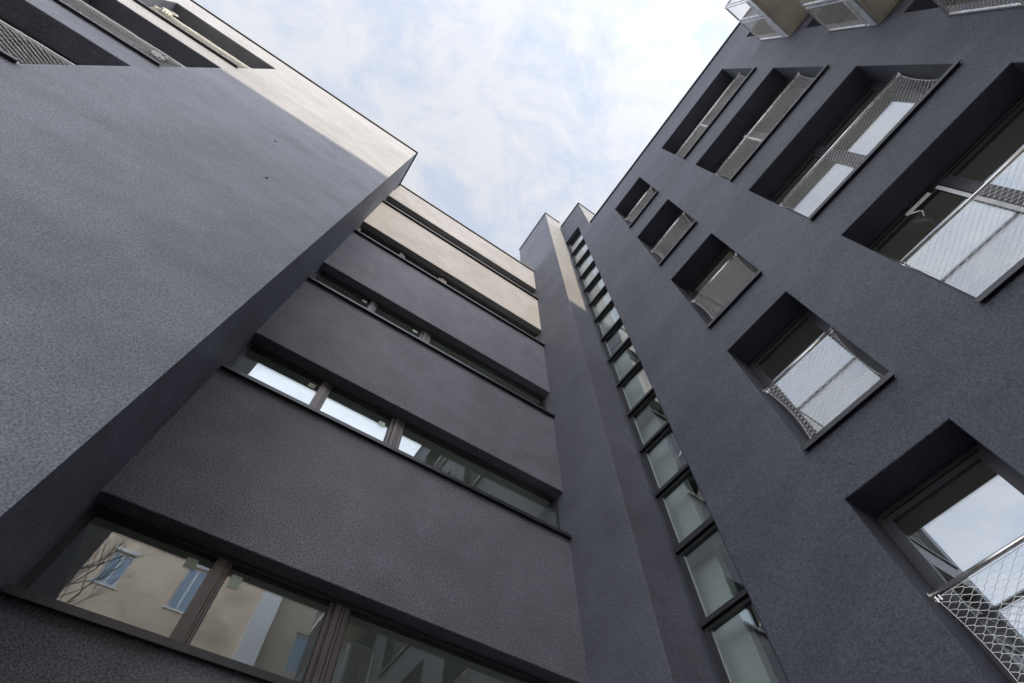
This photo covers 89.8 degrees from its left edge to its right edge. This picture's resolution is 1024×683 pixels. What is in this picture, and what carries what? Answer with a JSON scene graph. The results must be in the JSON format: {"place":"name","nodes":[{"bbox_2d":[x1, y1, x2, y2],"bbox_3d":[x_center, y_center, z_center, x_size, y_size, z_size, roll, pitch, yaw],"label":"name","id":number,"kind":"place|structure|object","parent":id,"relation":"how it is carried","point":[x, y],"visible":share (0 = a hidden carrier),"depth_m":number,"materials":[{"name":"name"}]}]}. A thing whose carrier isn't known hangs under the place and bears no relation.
{"place":"outdoors","nodes":[
{"label":"outdoors","id":0,"kind":"place"},
{"bbox_2d":[194,0,749,260],"label":"sky","id":1,"kind":"structure","parent":0,"point":[513,112],"materials":[{"name":"white"}]},
{"bbox_2d":[589,0,1023,682],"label":"apartment wing","id":2,"kind":"structure","parent":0,"point":[807,222],"depth_m":6.81,"materials":[{"name":"grey paint"}]},
{"bbox_2d":[627,187,658,227],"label":"window","id":3,"kind":"structure","parent":2,"relation":"in","point":[632,221],"depth_m":14.21,"materials":[{"name":"grey metal"}]},
{"bbox_2d":[651,210,696,265],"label":"window","id":4,"kind":"structure","parent":2,"relation":"in","point":[680,212],"depth_m":12.65,"materials":[{"name":"grey metal"}]},
{"bbox_2d":[677,66,756,158],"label":"window","id":5,"kind":"structure","parent":2,"relation":"in","point":[742,83],"depth_m":13.26,"materials":[{"name":"grey metal"}]},
{"bbox_2d":[687,246,761,328],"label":"window","id":6,"kind":"structure","parent":2,"relation":"in","point":[691,291],"depth_m":10.12,"materials":[{"name":"grey metal"}]},
{"bbox_2d":[712,63,828,181],"bbox_3d":[5.451,-4.643,11.230,0.612,2.332,2.586,31,-67,-15],"label":"window","id":7,"kind":"structure","parent":2,"relation":"in","point":[808,87],"depth_m":11.27,"materials":[{"name":"grey metal"}]},
{"bbox_2d":[749,308,894,451],"bbox_3d":[3.884,0.384,6.745,0.612,2.417,1.231,31,-67,-15],"label":"window","id":8,"kind":"structure","parent":2,"relation":"in","point":[806,315],"depth_m":6.79,"materials":[{"name":"grey metal"}]},
{"bbox_2d":[834,4,852,23],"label":"window","id":9,"kind":"structure","parent":2,"relation":"in","point":[847,11],"depth_m":11.19,"materials":[{"name":"grey glass"}]},
{"bbox_2d":[769,59,961,219],"bbox_3d":[5.476,-3.186,8.432,0.612,2.352,2.586,31,-67,-15],"label":"window","id":10,"kind":"structure","parent":2,"relation":"in","point":[821,148],"depth_m":8.54,"materials":[{"name":"grey metal"}]},
{"bbox_2d":[868,96,1023,302],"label":"window","id":11,"kind":"structure","parent":2,"relation":"in","point":[949,182],"depth_m":6.45,"materials":[{"name":"grey metal"}]},
{"bbox_2d":[874,442,1023,682],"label":"window","id":12,"kind":"structure","parent":2,"relation":"in","point":[977,453],"depth_m":4.79,"materials":[{"name":"grey metal"}]},
{"bbox_2d":[944,0,956,5],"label":"window","id":13,"kind":"structure","parent":2,"relation":"in","point":[949,1],"depth_m":8.42,"materials":[{"name":"grey glass"}]},
{"label":"courtyard ground","id":14,"kind":"structure","parent":0,"visible":0},
{"bbox_2d":[0,0,417,599],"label":"apartment wing","id":15,"kind":"structure","parent":14,"relation":"on","point":[196,208],"depth_m":6.00,"materials":[{"name":"grey paint"}]},
{"bbox_2d":[0,17,79,64],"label":"window","id":16,"kind":"structure","parent":15,"relation":"in","point":[3,53],"depth_m":8.26,"materials":[{"name":"grey metal"}]},
{"bbox_2d":[54,0,178,66],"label":"window","id":17,"kind":"structure","parent":15,"relation":"in","point":[60,2],"depth_m":9.21,"materials":[{"name":"grey metal"}]},
{"bbox_2d":[147,49,168,60],"bbox_3d":[-7.055,-5.704,10.213,0.364,0.382,0.052,31,-67,-15],"label":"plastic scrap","id":18,"kind":"object","parent":15,"relation":"attached to","point":[157,54],"visible":1,"depth_m":10.21,"materials":[{"name":"grey plastic"}]},
{"bbox_2d":[158,7,178,16],"bbox_3d":[-8.559,-8.193,12.774,0.356,0.581,0.052,31,-67,-15],"label":"plastic scrap","id":19,"kind":"object","parent":15,"relation":"attached to","point":[167,11],"visible":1,"depth_m":12.74,"materials":[{"name":"white plastic"}]},
{"bbox_2d":[134,0,241,67],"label":"window","id":20,"kind":"structure","parent":15,"relation":"in","point":[170,22],"depth_m":11.75,"materials":[{"name":"grey metal"}]},
{"bbox_2d":[0,184,587,682],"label":"ribbon window wing","id":21,"kind":"structure","parent":14,"relation":"on","point":[348,470],"depth_m":5.94,"materials":[{"name":"grey paint"}]},
{"bbox_2d":[0,504,549,682],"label":"ribbon window","id":22,"kind":"structure","parent":21,"relation":"in","point":[325,653],"depth_m":4.63,"materials":[{"name":"brown metal"}]},
{"bbox_2d":[221,342,571,538],"bbox_3d":[-1.427,1.511,7.530,5.392,1.016,0.332,31,-67,-15],"label":"ribbon window","id":23,"kind":"structure","parent":21,"relation":"in","point":[395,430],"depth_m":7.48,"materials":[{"name":"brown metal"}]},
{"bbox_2d":[308,269,554,416],"bbox_3d":[-1.452,0.094,10.250,5.392,0.961,0.332,31,-67,-15],"label":"ribbon window","id":24,"kind":"structure","parent":21,"relation":"in","point":[424,337],"depth_m":10.24,"materials":[{"name":"brown metal"}]},
{"bbox_2d":[354,227,544,345],"bbox_3d":[-1.476,-1.341,13.004,5.392,0.951,0.332,31,-67,-15],"label":"ribbon window","id":25,"kind":"structure","parent":21,"relation":"in","point":[361,231],"depth_m":12.99,"materials":[{"name":"brown metal"}]},
{"bbox_2d":[383,200,538,298],"bbox_3d":[-1.501,-2.750,15.709,5.392,0.891,0.332,31,-67,-15],"label":"ribbon window","id":26,"kind":"structure","parent":21,"relation":"in","point":[391,205],"depth_m":15.38,"materials":[{"name":"brown metal"}]},
{"bbox_2d":[519,202,839,682],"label":"stair tower","id":27,"kind":"structure","parent":14,"relation":"on","point":[678,577],"depth_m":7.30,"materials":[{"name":"paint"}]},
{"bbox_2d":[568,229,583,255],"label":"stair window","id":28,"kind":"structure","parent":27,"relation":"in","point":[572,252],"depth_m":18.74,"materials":[{"name":"black metal"}]},
{"bbox_2d":[572,240,588,266],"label":"stair window","id":29,"kind":"structure","parent":27,"relation":"in","point":[573,256],"depth_m":17.63,"materials":[{"name":"black metal"}]},
{"bbox_2d":[576,251,593,279],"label":"stair window","id":30,"kind":"structure","parent":27,"relation":"in","point":[578,270],"depth_m":16.51,"materials":[{"name":"black metal"}]},
{"bbox_2d":[581,262,599,291],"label":"stair window","id":31,"kind":"structure","parent":27,"relation":"in","point":[585,288],"depth_m":15.52,"materials":[{"name":"black metal"}]},
{"bbox_2d":[585,274,605,305],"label":"stair window","id":32,"kind":"structure","parent":27,"relation":"in","point":[590,302],"depth_m":14.60,"materials":[{"name":"black metal"}]},
{"bbox_2d":[590,288,612,322],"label":"stair window","id":33,"kind":"structure","parent":27,"relation":"in","point":[595,316],"depth_m":13.67,"materials":[{"name":"black metal"}]},
{"bbox_2d":[596,302,620,341],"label":"stair window","id":34,"kind":"structure","parent":27,"relation":"in","point":[609,308],"depth_m":12.74,"materials":[{"name":"black metal"}]},
{"bbox_2d":[602,320,629,361],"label":"stair window","id":35,"kind":"structure","parent":27,"relation":"in","point":[610,358],"depth_m":11.81,"materials":[{"name":"black metal"}]},
{"bbox_2d":[610,339,640,387],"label":"stair window","id":36,"kind":"structure","parent":27,"relation":"in","point":[619,382],"depth_m":10.90,"materials":[{"name":"black metal"}]},
{"bbox_2d":[619,363,653,416],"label":"stair window","id":37,"kind":"structure","parent":27,"relation":"in","point":[630,411],"depth_m":9.98,"materials":[{"name":"black metal"}]},
{"bbox_2d":[629,391,669,452],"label":"stair window","id":38,"kind":"structure","parent":27,"relation":"in","point":[643,447],"depth_m":9.03,"materials":[{"name":"black metal"}]},
{"bbox_2d":[642,426,689,497],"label":"stair window","id":39,"kind":"structure","parent":27,"relation":"in","point":[658,491],"depth_m":8.11,"materials":[{"name":"black metal"}]},
{"bbox_2d":[658,468,714,554],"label":"stair window","id":40,"kind":"structure","parent":27,"relation":"in","point":[679,546],"depth_m":7.13,"materials":[{"name":"black metal"}]},
{"bbox_2d":[678,523,748,627],"bbox_3d":[2.435,2.810,6.257,0.122,1.034,0.764,31,-67,-15],"label":"stair window","id":41,"kind":"structure","parent":27,"relation":"in","point":[706,620],"depth_m":6.27,"materials":[{"name":"black metal"}]},
{"bbox_2d":[704,596,789,682],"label":"stair window","id":42,"kind":"structure","parent":27,"relation":"in","point":[709,630],"depth_m":5.70,"materials":[{"name":"black metal"}]}
]}

